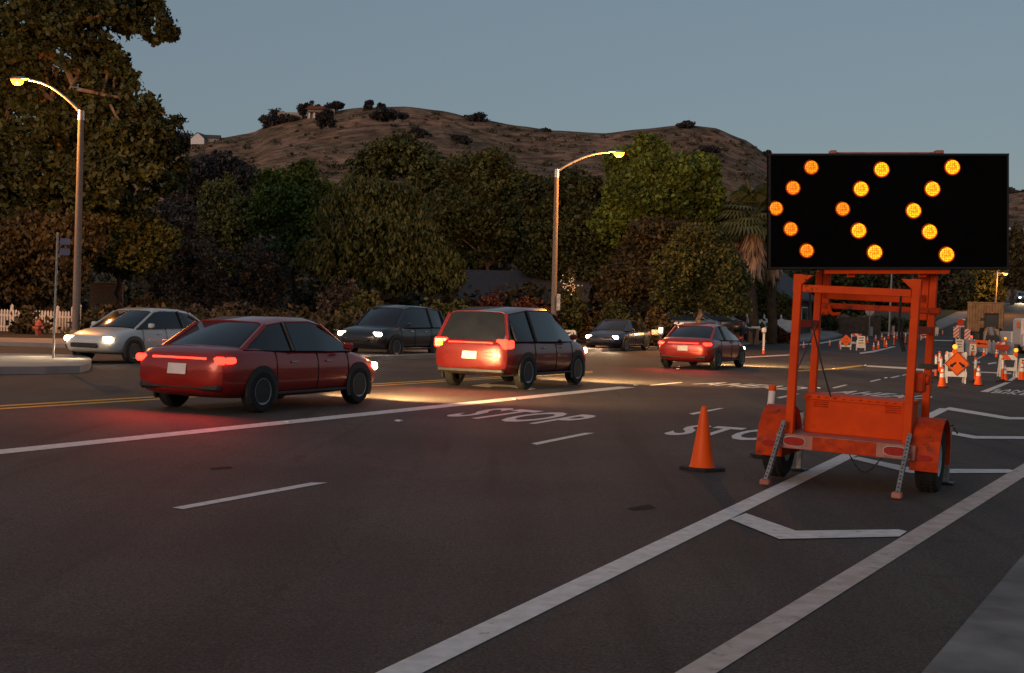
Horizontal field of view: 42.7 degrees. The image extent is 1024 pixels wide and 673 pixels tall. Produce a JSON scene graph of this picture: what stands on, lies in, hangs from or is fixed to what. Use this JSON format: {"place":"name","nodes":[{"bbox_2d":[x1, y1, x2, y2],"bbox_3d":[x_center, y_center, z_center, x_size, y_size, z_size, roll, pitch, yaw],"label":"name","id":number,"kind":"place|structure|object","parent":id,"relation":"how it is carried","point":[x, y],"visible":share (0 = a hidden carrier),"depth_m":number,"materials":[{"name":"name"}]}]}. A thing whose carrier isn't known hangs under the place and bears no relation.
{"place":"outdoors","nodes":[
{"label":"outdoors","id":0,"kind":"place"},
{"bbox_2d":[0,338,66,347],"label":"pavement corner","id":1,"kind":"object","parent":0,"point":[42,342],"visible":0.21,"depth_m":44.12,"materials":[{"name":"concrete"}]},
{"bbox_2d":[0,346,140,374],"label":"side street","id":2,"kind":"structure","parent":0,"point":[105,362],"depth_m":36.66,"materials":[{"name":"asphalt"}]},
{"bbox_2d":[0,353,91,373],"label":"traffic island","id":3,"kind":"structure","parent":2,"relation":"on","point":[15,363],"depth_m":29.67,"materials":[{"name":"concrete"}]},
{"bbox_2d":[52,232,69,357],"bbox_3d":[-11.154,-0.938,32.420,0.396,3.273,0.060,2,1,7],"label":"guide sign","id":4,"kind":"object","parent":3,"relation":"on","point":[64,241],"visible":0.89,"depth_m":32.40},
{"bbox_2d":[64,308,199,363],"bbox_3d":[-10.024,-0.060,35.739,2.130,1.457,4.580,2,1,26],"label":"sedan","id":5,"kind":"object","parent":2,"relation":"on","point":[128,334],"visible":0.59,"depth_m":34.55,"materials":[{"name":"white paint"}]},
{"bbox_2d":[69,274,909,327],"bbox_3d":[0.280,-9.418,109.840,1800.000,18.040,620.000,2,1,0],"label":"ground","id":6,"kind":"structure","parent":0,"point":[893,314],"depth_m":137.78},
{"bbox_2d":[161,149,262,220],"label":"oak tree","id":7,"kind":"object","parent":6,"relation":"on","point":[214,164],"visible":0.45,"depth_m":133.71,"materials":[{"name":"green plant"}]},
{"bbox_2d":[0,329,585,351],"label":"planting bed","id":8,"kind":"object","parent":6,"relation":"on","point":[5,334],"visible":0.04,"depth_m":51.52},
{"bbox_2d":[0,304,71,332],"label":"picket fence","id":9,"kind":"object","parent":8,"relation":"on","point":[5,315],"visible":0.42,"depth_m":57.21,"materials":[{"name":"white paint"}]},
{"bbox_2d":[10,76,84,334],"bbox_3d":[-17.690,-4.818,49.779,2.872,9.976,0.493,2,1,-7],"label":"street lamp","id":10,"kind":"object","parent":8,"relation":"on","point":[17,80],"visible":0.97,"depth_m":49.83,"materials":[{"name":"metal"}]},
{"bbox_2d":[0,206,113,310],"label":"pepper tree","id":11,"kind":"object","parent":8,"relation":"on","point":[27,261],"visible":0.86,"depth_m":58.92,"materials":[{"name":"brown plant"}]},
{"bbox_2d":[0,0,193,318],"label":"sycamore tree","id":12,"kind":"object","parent":8,"relation":"on","point":[130,138],"visible":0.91,"depth_m":61.55,"materials":[{"name":"green plant"}]},
{"bbox_2d":[89,282,124,309],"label":"block wall","id":13,"kind":"structure","parent":8,"relation":"on","point":[102,293],"depth_m":65.85,"materials":[{"name":"paint"}]},
{"bbox_2d":[67,188,184,308],"bbox_3d":[-18.727,-3.539,63.130,5.522,7.264,3.783,1,1,-35],"label":"olive tree","id":14,"kind":"object","parent":8,"relation":"on","point":[138,244],"visible":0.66,"depth_m":62.38,"materials":[{"name":"green plant"}]},
{"bbox_2d":[120,294,174,308],"bbox_3d":[-17.815,-1.050,64.013,3.090,2.156,2.090,2,1,0],"label":"shrub","id":15,"kind":"object","parent":8,"relation":"on","point":[136,301],"visible":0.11,"depth_m":63.58,"materials":[{"name":"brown plant"}]},
{"bbox_2d":[173,303,211,316],"bbox_3d":[-15.456,-0.766,63.233,3.260,1.766,1.782,1,1,-20],"label":"shrub","id":16,"kind":"object","parent":8,"relation":"on","point":[190,308],"visible":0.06,"depth_m":62.97,"materials":[{"name":"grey plant"}]},
{"bbox_2d":[130,197,292,312],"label":"grey thicket tree","id":17,"kind":"object","parent":8,"relation":"on","point":[183,278],"visible":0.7,"depth_m":75.19,"materials":[{"name":"brown plant"}]},
{"bbox_2d":[191,171,261,290],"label":"cypress tree","id":18,"kind":"object","parent":8,"relation":"on","point":[223,217],"visible":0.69,"depth_m":87.06,"materials":[{"name":"green plant"}]},
{"bbox_2d":[206,300,256,317],"bbox_3d":[-13.126,-0.768,62.133,3.213,1.939,1.664,1,1,-21],"label":"shrub","id":19,"kind":"object","parent":8,"relation":"on","point":[235,305],"visible":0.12,"depth_m":61.81,"materials":[{"name":"green plant"}]},
{"bbox_2d":[0,299,577,340],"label":"undergrowth","id":20,"kind":"object","parent":8,"relation":"on","point":[24,323],"visible":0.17,"depth_m":54.38,"materials":[{"name":"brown plant"}]},
{"bbox_2d":[247,156,342,313],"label":"lime tree","id":21,"kind":"object","parent":8,"relation":"on","point":[288,200],"visible":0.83,"depth_m":79.03,"materials":[{"name":"green plant"}]},
{"bbox_2d":[314,273,360,315],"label":"shrub","id":22,"kind":"object","parent":8,"relation":"on","point":[334,300],"visible":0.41,"depth_m":69.74,"materials":[{"name":"green plant"}]},
{"bbox_2d":[334,289,385,323],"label":"shrub","id":23,"kind":"object","parent":8,"relation":"on","point":[367,301],"visible":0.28,"depth_m":65.70,"materials":[{"name":"green plant"}]},
{"bbox_2d":[290,173,469,302],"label":"willow tree","id":24,"kind":"object","parent":8,"relation":"on","point":[373,231],"visible":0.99,"depth_m":72.53,"materials":[{"name":"green plant"}]},
{"bbox_2d":[424,296,470,319],"bbox_3d":[-3.152,-0.743,64.028,3.753,2.407,2.368,2,1,0],"label":"shrub","id":25,"kind":"object","parent":8,"relation":"on","point":[447,308],"visible":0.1,"depth_m":63.77,"materials":[{"name":"green plant"}]},
{"bbox_2d":[422,144,539,269],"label":"eucalyptus tree","id":26,"kind":"object","parent":8,"relation":"on","point":[472,200],"visible":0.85,"depth_m":89.09,"materials":[{"name":"green plant"}]},
{"bbox_2d":[472,285,519,306],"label":"shrub","id":27,"kind":"object","parent":8,"relation":"on","point":[492,300],"visible":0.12,"depth_m":65.55,"materials":[{"name":"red plant"}]},
{"bbox_2d":[515,295,559,320],"bbox_3d":[1.004,-0.740,65.111,2.815,2.609,1.705,2,1,0],"label":"shrub","id":28,"kind":"object","parent":8,"relation":"on","point":[524,302],"visible":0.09,"depth_m":64.83,"materials":[{"name":"red plant"}]},
{"bbox_2d":[513,166,630,282],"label":"eucalyptus tree","id":29,"kind":"object","parent":8,"relation":"on","point":[584,252],"visible":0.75,"depth_m":83.05,"materials":[{"name":"green plant"}]},
{"bbox_2d":[557,273,588,340],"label":"rose bush","id":30,"kind":"object","parent":8,"relation":"on","point":[573,314],"visible":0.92,"depth_m":66.30,"materials":[{"name":"green plant"}]},
{"bbox_2d":[556,289,601,342],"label":"shrub","id":31,"kind":"object","parent":8,"relation":"on","point":[587,325],"visible":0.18,"depth_m":67.82,"materials":[{"name":"green plant"}]},
{"bbox_2d":[551,150,624,314],"bbox_3d":[3.399,-3.960,59.788,3.234,9.131,0.477,2,1,7],"label":"street lamp","id":32,"kind":"object","parent":8,"relation":"on","point":[555,302],"visible":0.85,"depth_m":59.82,"materials":[{"name":"metal"}]},
{"bbox_2d":[592,296,642,326],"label":"shrub","id":33,"kind":"object","parent":8,"relation":"on","point":[609,313],"visible":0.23,"depth_m":67.63,"materials":[{"name":"green plant"}]},
{"bbox_2d":[589,215,706,316],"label":"amber lit tree","id":34,"kind":"object","parent":8,"relation":"on","point":[627,279],"visible":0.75,"depth_m":75.43,"materials":[{"name":"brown plant"}]},
{"bbox_2d":[585,131,729,312],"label":"ash tree","id":35,"kind":"object","parent":8,"relation":"on","point":[657,179],"visible":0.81,"depth_m":80.44,"materials":[{"name":"green plant"}]},
{"bbox_2d":[341,129,471,293],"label":"eucalyptus tree","id":36,"kind":"object","parent":6,"relation":"on","point":[395,156],"visible":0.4,"depth_m":96.93,"materials":[{"name":"green plant"}]},
{"bbox_2d":[67,271,768,339],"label":"thicket","id":37,"kind":"object","parent":6,"relation":"on","point":[308,295],"visible":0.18,"depth_m":81.84,"materials":[{"name":"green plant"}]},
{"bbox_2d":[87,223,872,296],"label":"woods","id":38,"kind":"object","parent":6,"relation":"on","point":[510,267],"visible":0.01,"depth_m":134.99,"materials":[{"name":"green plant"}]},
{"bbox_2d":[420,270,598,321],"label":"bungalow","id":39,"kind":"object","parent":6,"relation":"on","point":[484,281],"visible":0.1,"depth_m":83.87,"materials":[{"name":"grey"}]},
{"bbox_2d":[647,222,756,322],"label":"magnolia tree","id":40,"kind":"object","parent":6,"relation":"on","point":[697,269],"visible":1,"depth_m":67.23,"materials":[{"name":"green plant"}]},
{"bbox_2d":[716,200,762,318],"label":"fan palm","id":41,"kind":"object","parent":6,"relation":"on","point":[736,241],"visible":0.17,"depth_m":83.19,"materials":[{"name":"green plant"}]},
{"bbox_2d":[730,275,792,319],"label":"privet tree","id":42,"kind":"object","parent":6,"relation":"on","point":[784,305],"visible":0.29,"depth_m":92.28,"materials":[{"name":"green plant"}]},
{"bbox_2d":[742,206,782,343],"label":"fan palm","id":43,"kind":"object","parent":6,"relation":"on","point":[773,277],"visible":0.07,"depth_m":81.69,"materials":[{"name":"brown plant"}]},
{"bbox_2d":[759,325,790,342],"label":"shrub","id":44,"kind":"object","parent":6,"relation":"on","point":[783,335],"visible":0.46,"depth_m":83.58,"materials":[{"name":"red plant"}]},
{"bbox_2d":[766,271,813,333],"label":"gabled house","id":45,"kind":"structure","parent":6,"relation":"on","point":[786,284],"depth_m":98.31,"materials":[{"name":"white paint"}]},
{"bbox_2d":[784,270,875,318],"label":"roadside oak tree","id":46,"kind":"object","parent":6,"relation":"on","point":[859,280],"visible":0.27,"depth_m":110.33,"materials":[{"name":"green plant"}]},
{"bbox_2d":[1002,224,1023,304],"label":"roadside oak tree","id":47,"kind":"object","parent":6,"relation":"on","point":[1013,278],"visible":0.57,"depth_m":173.81,"materials":[{"name":"green plant"}]},
{"bbox_2d":[0,300,1023,672],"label":"road","id":48,"kind":"structure","parent":0,"point":[386,542],"depth_m":10.03,"materials":[{"name":"asphalt"}]},
{"bbox_2d":[136,316,376,412],"bbox_3d":[-3.983,0.393,21.466,2.130,1.457,4.580,2,1,26],"label":"sedan","id":49,"kind":"object","parent":48,"relation":"on","point":[259,364],"visible":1,"depth_m":20.15,"materials":[{"name":"red paint"}]},
{"bbox_2d":[0,371,590,405],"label":"line marking","id":50,"kind":"object","parent":48,"relation":"on","point":[153,396],"visible":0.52,"depth_m":21.60,"materials":[{"name":"yellow paint"}]},
{"bbox_2d":[0,372,592,408],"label":"line marking","id":51,"kind":"object","parent":48,"relation":"on","point":[192,396],"visible":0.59,"depth_m":21.48,"materials":[{"name":"yellow paint"}]},
{"bbox_2d":[0,386,633,453],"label":"lane line marking","id":52,"kind":"object","parent":48,"relation":"on","point":[59,445],"visible":1,"depth_m":18.03,"materials":[{"name":"paint"}]},
{"bbox_2d":[338,305,443,354],"bbox_3d":[-4.019,-0.200,44.535,2.210,1.757,4.686,2,1,26],"label":"sport utility car","id":53,"kind":"object","parent":48,"relation":"on","point":[394,329],"visible":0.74,"depth_m":43.66,"materials":[{"name":"grey paint"}]},
{"bbox_2d":[210,466,654,509],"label":"asphalt repair","id":54,"kind":"structure","parent":48,"relation":"on","point":[648,506],"depth_m":11.30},
{"bbox_2d":[434,307,586,389],"bbox_3d":[0.115,0.211,29.471,2.210,1.757,4.686,2,1,26],"label":"sport utility car","id":55,"kind":"object","parent":48,"relation":"on","point":[522,347],"visible":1,"depth_m":27.72,"materials":[{"name":"red paint"}]},
{"bbox_2d":[447,408,594,423],"bbox_3d":[0.113,1.251,20.800,2.106,0.001,2.249,2,1,35],"label":"road lettering","id":56,"kind":"object","parent":48,"relation":"on","point":[556,414],"visible":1,"depth_m":20.79,"materials":[{"name":"paint"}]},
{"bbox_2d":[172,374,905,508],"bbox_3d":[9.267,1.237,35.798,1.169,0.001,56.044,2,1,24],"label":"lane dash marking","id":57,"kind":"object","parent":48,"relation":"on","point":[269,491],"visible":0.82,"depth_m":11.66,"materials":[{"name":"paint"}]},
{"bbox_2d":[586,319,651,350],"bbox_3d":[4.952,-0.094,60.769,2.130,1.457,4.580,2,1,26],"label":"sedan","id":58,"kind":"object","parent":48,"relation":"on","point":[624,334],"visible":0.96,"depth_m":59.71,"materials":[{"name":"blue paint"}]},
{"bbox_2d":[376,408,946,672],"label":"edge line marking","id":59,"kind":"object","parent":48,"relation":"on","point":[443,651],"visible":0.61,"depth_m":7.93,"materials":[{"name":"paint"}]},
{"bbox_2d":[664,311,721,325],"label":"sedan","id":60,"kind":"object","parent":48,"relation":"on","point":[687,319],"visible":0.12,"depth_m":73.05,"materials":[{"name":"silver paint"}]},
{"bbox_2d":[658,323,744,369],"bbox_3d":[6.331,0.285,43.122,2.130,1.457,4.580,2,1,26],"label":"sedan","id":61,"kind":"object","parent":48,"relation":"on","point":[715,346],"visible":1,"depth_m":41.56,"materials":[{"name":"red paint"}]},
{"bbox_2d":[679,406,724,472],"bbox_3d":[2.064,1.096,14.157,0.428,0.690,0.428,1,1,-29],"label":"traffic cone","id":62,"kind":"object","parent":48,"relation":"on","point":[702,459],"visible":1,"depth_m":14.08,"materials":[{"name":"plastic"}]},
{"bbox_2d":[665,425,757,439],"bbox_3d":[3.254,1.384,18.738,1.896,0.001,1.966,2,1,26],"label":"road lettering","id":63,"kind":"object","parent":48,"relation":"on","point":[689,429],"visible":0.52,"depth_m":18.80,"materials":[{"name":"paint"}]},
{"bbox_2d":[703,312,747,333],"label":"sedan","id":64,"kind":"object","parent":48,"relation":"on","point":[734,324],"visible":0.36,"depth_m":76.73,"materials":[{"name":"grey paint"}]},
{"bbox_2d":[747,326,759,344],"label":"brick pillar","id":65,"kind":"structure","parent":48,"relation":"on","point":[750,338],"depth_m":79.69,"materials":[{"name":"brown brick"}]},
{"bbox_2d":[700,382,807,389],"bbox_3d":[5.919,1.208,32.075,2.563,0.001,1.692,2,1,34],"label":"road lettering","id":66,"kind":"object","parent":48,"relation":"on","point":[735,384],"visible":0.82,"depth_m":32.13,"materials":[{"name":"paint"}]},
{"bbox_2d":[750,384,776,457],"bbox_3d":[3.066,1.009,15.631,0.340,0.870,0.340,6,1,0],"label":"delineator post","id":67,"kind":"object","parent":48,"relation":"on","point":[771,394],"visible":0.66,"depth_m":15.59,"materials":[{"name":"plastic"}]},
{"bbox_2d":[675,464,1023,672],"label":"bike lane marking","id":68,"kind":"object","parent":48,"relation":"on","point":[724,655],"visible":1,"depth_m":8.12,"materials":[{"name":"paint"}]},
{"bbox_2d":[838,315,880,334],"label":"board fence","id":69,"kind":"object","parent":48,"relation":"on","point":[853,325],"visible":0.86,"depth_m":102.98,"materials":[{"name":"wood"}]},
{"bbox_2d":[731,407,1023,538],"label":"buffer bar marking","id":70,"kind":"object","parent":48,"relation":"on","point":[768,527],"visible":0.85,"depth_m":10.44,"materials":[{"name":"paint"}]},
{"bbox_2d":[831,391,931,398],"bbox_3d":[8.483,1.327,29.855,2.338,0.001,1.516,3,2,44],"label":"road lettering","id":71,"kind":"object","parent":48,"relation":"on","point":[866,393],"visible":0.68,"depth_m":29.96,"materials":[{"name":"paint"}]},
{"bbox_2d":[756,150,1008,498],"bbox_3d":[4.097,-0.185,13.869,3.651,3.439,2.135,1,1,-42],"label":"arrow board trailer","id":72,"kind":"object","parent":48,"relation":"on","point":[926,215],"visible":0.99,"depth_m":13.26,"materials":[{"name":"orange metal"}]},
{"bbox_2d":[944,344,969,383],"bbox_3d":[12.547,0.771,37.037,0.690,1.099,0.447,2,1,9],"label":"arrow sign","id":73,"kind":"object","parent":48,"relation":"on","point":[957,363],"visible":0.98,"depth_m":36.84,"materials":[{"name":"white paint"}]},
{"bbox_2d":[922,554,1023,672],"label":"gutter and kerb","id":74,"kind":"object","parent":48,"relation":"on","point":[988,637],"visible":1,"depth_m":6.88,"materials":[{"name":"concrete"}]},
{"bbox_2d":[967,302,1004,338],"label":"container truck","id":75,"kind":"object","parent":48,"relation":"on","point":[976,311],"visible":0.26,"depth_m":90.96,"materials":[{"name":"beige metal"}]},
{"bbox_2d":[978,312,1001,341],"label":"backhoe loader","id":76,"kind":"object","parent":48,"relation":"on","point":[991,321],"visible":0.67,"depth_m":83.90,"materials":[{"name":"black metal"}]},
{"bbox_2d":[995,337,1009,353],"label":"roadwork sign","id":77,"kind":"object","parent":48,"relation":"on","point":[1002,346],"visible":0.95,"depth_m":75.31,"materials":[{"name":"white paint"}]},
{"bbox_2d":[990,340,1014,353],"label":"plastic barrier","id":78,"kind":"object","parent":48,"relation":"on","point":[1009,351],"visible":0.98,"depth_m":75.80,"materials":[{"name":"white paint"}]},
{"bbox_2d":[997,348,1017,376],"bbox_3d":[16.157,0.844,42.726,0.560,0.954,0.428,2,1,9],"label":"striped trestle","id":79,"kind":"object","parent":48,"relation":"on","point":[1012,357],"visible":1,"depth_m":42.53,"materials":[{"name":"white paint"}]},
{"bbox_2d":[999,318,1023,352],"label":"works truck","id":80,"kind":"object","parent":48,"relation":"on","point":[1016,335],"visible":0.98,"depth_m":79.35,"materials":[{"name":"white paint"}]},
{"bbox_2d":[1,0,1023,189],"label":"sky","id":81,"kind":"structure","parent":0,"point":[777,76],"materials":[{"name":"blue"}]},
{"bbox_2d":[70,106,1023,299],"bbox_3d":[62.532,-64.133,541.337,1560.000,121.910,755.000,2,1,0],"label":"hills","id":82,"kind":"structure","parent":0,"point":[265,152],"depth_m":698.04,"materials":[{"name":"soil"}]},
{"bbox_2d":[190,132,205,144],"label":"hilltop house","id":83,"kind":"structure","parent":82,"relation":"on","point":[197,138],"depth_m":745.72,"materials":[{"name":"white paint"}]},
{"bbox_2d":[262,107,289,127],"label":"hilltop tree","id":84,"kind":"object","parent":82,"relation":"on","point":[273,113],"visible":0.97,"depth_m":749.92,"materials":[{"name":"green plant"}]},
{"bbox_2d":[278,113,300,122],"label":"hilltop tree","id":85,"kind":"object","parent":82,"relation":"on","point":[291,117],"visible":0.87,"depth_m":748.01,"materials":[{"name":"green plant"}]},
{"bbox_2d":[278,106,334,118],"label":"hilltop house","id":86,"kind":"structure","parent":82,"relation":"on","point":[312,111],"depth_m":746.24,"materials":[{"name":"paint"}]},
{"bbox_2d":[296,100,320,115],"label":"hilltop tree","id":87,"kind":"object","parent":82,"relation":"on","point":[301,110],"visible":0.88,"depth_m":748.46,"materials":[{"name":"green plant"}]},
{"bbox_2d":[314,107,337,129],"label":"hilltop tree","id":88,"kind":"object","parent":82,"relation":"on","point":[323,118],"visible":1,"depth_m":666.71,"materials":[{"name":"green plant"}]},
{"bbox_2d":[323,101,344,112],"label":"hilltop tree","id":89,"kind":"object","parent":82,"relation":"on","point":[337,105],"visible":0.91,"depth_m":749.46,"materials":[{"name":"green plant"}]},
{"bbox_2d":[368,107,409,122],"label":"hilltop tree","id":90,"kind":"object","parent":82,"relation":"on","point":[383,114],"visible":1,"depth_m":665.93,"materials":[{"name":"green plant"}]},
{"bbox_2d":[407,126,428,137],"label":"hilltop tree","id":91,"kind":"object","parent":82,"relation":"on","point":[421,133],"visible":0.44,"depth_m":665.72,"materials":[{"name":"green plant"}]},
{"bbox_2d":[450,134,472,144],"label":"hilltop tree","id":92,"kind":"object","parent":82,"relation":"on","point":[463,139],"visible":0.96,"depth_m":666.73,"materials":[{"name":"green plant"}]},
{"bbox_2d":[462,111,489,121],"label":"hilltop tree","id":93,"kind":"object","parent":82,"relation":"on","point":[478,116],"visible":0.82,"depth_m":747.02,"materials":[{"name":"green plant"}]},
{"bbox_2d":[149,110,1023,232],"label":"hill brush","id":94,"kind":"object","parent":82,"relation":"on","point":[322,171],"visible":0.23,"depth_m":685.93,"materials":[{"name":"plant"}]},
{"bbox_2d":[675,120,695,127],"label":"hilltop tree","id":95,"kind":"object","parent":82,"relation":"on","point":[686,124],"visible":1,"depth_m":747.02,"materials":[{"name":"green plant"}]},
{"bbox_2d":[693,144,721,153],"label":"hilltop tree","id":96,"kind":"object","parent":82,"relation":"on","point":[711,148],"visible":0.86,"depth_m":665.60,"materials":[{"name":"green plant"}]},
{"bbox_2d":[353,340,766,360],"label":"pavement","id":97,"kind":"structure","parent":0,"point":[384,355],"depth_m":44.11,"materials":[{"name":"concrete"}]},
{"bbox_2d":[642,303,679,345],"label":"shrub","id":98,"kind":"object","parent":97,"relation":"on","point":[653,320],"visible":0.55,"depth_m":65.52,"materials":[{"name":"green plant"}]},
{"bbox_2d":[714,179,767,344],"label":"fan palm","id":99,"kind":"object","parent":97,"relation":"on","point":[753,249],"visible":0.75,"depth_m":79.21,"materials":[{"name":"green plant"}]},
{"bbox_2d":[800,332,841,341],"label":"pavement return","id":100,"kind":"object","parent":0,"point":[805,337],"visible":0.44,"depth_m":94.99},
{"bbox_2d":[810,297,1008,333],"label":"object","id":101,"kind":"object","parent":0,"point":[947,321],"visible":0.18,"depth_m":124.85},
{"bbox_2d":[811,313,843,330],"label":"shrub","id":102,"kind":"object","parent":101,"relation":"on","point":[829,322],"visible":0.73,"depth_m":104.34,"materials":[{"name":"green plant"}]},
{"bbox_2d":[871,314,909,331],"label":"shrub","id":103,"kind":"object","parent":101,"relation":"on","point":[884,323],"visible":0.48,"depth_m":105.82,"materials":[{"name":"green plant"}]},
{"bbox_2d":[903,309,958,321],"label":"verge","id":104,"kind":"structure","parent":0,"point":[945,312],"depth_m":135.91,"materials":[{"name":"green plant"}]},
{"bbox_2d":[865,270,975,309],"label":"bare sycamore tree","id":105,"kind":"object","parent":104,"relation":"on","point":[953,285],"visible":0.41,"depth_m":116.12,"materials":[{"name":"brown plant"}]},
{"bbox_2d":[939,270,1007,310],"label":"roadside oak tree","id":106,"kind":"object","parent":104,"relation":"on","point":[984,281],"visible":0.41,"depth_m":147.28,"materials":[{"name":"green plant"}]},
{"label":"cross street","id":107,"kind":"structure","parent":0,"visible":0},
{"bbox_2d":[746,314,791,332],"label":"picket fence","id":108,"kind":"object","parent":107,"relation":"on","point":[783,324],"visible":0.35,"depth_m":89.48,"materials":[{"name":"white paint"}]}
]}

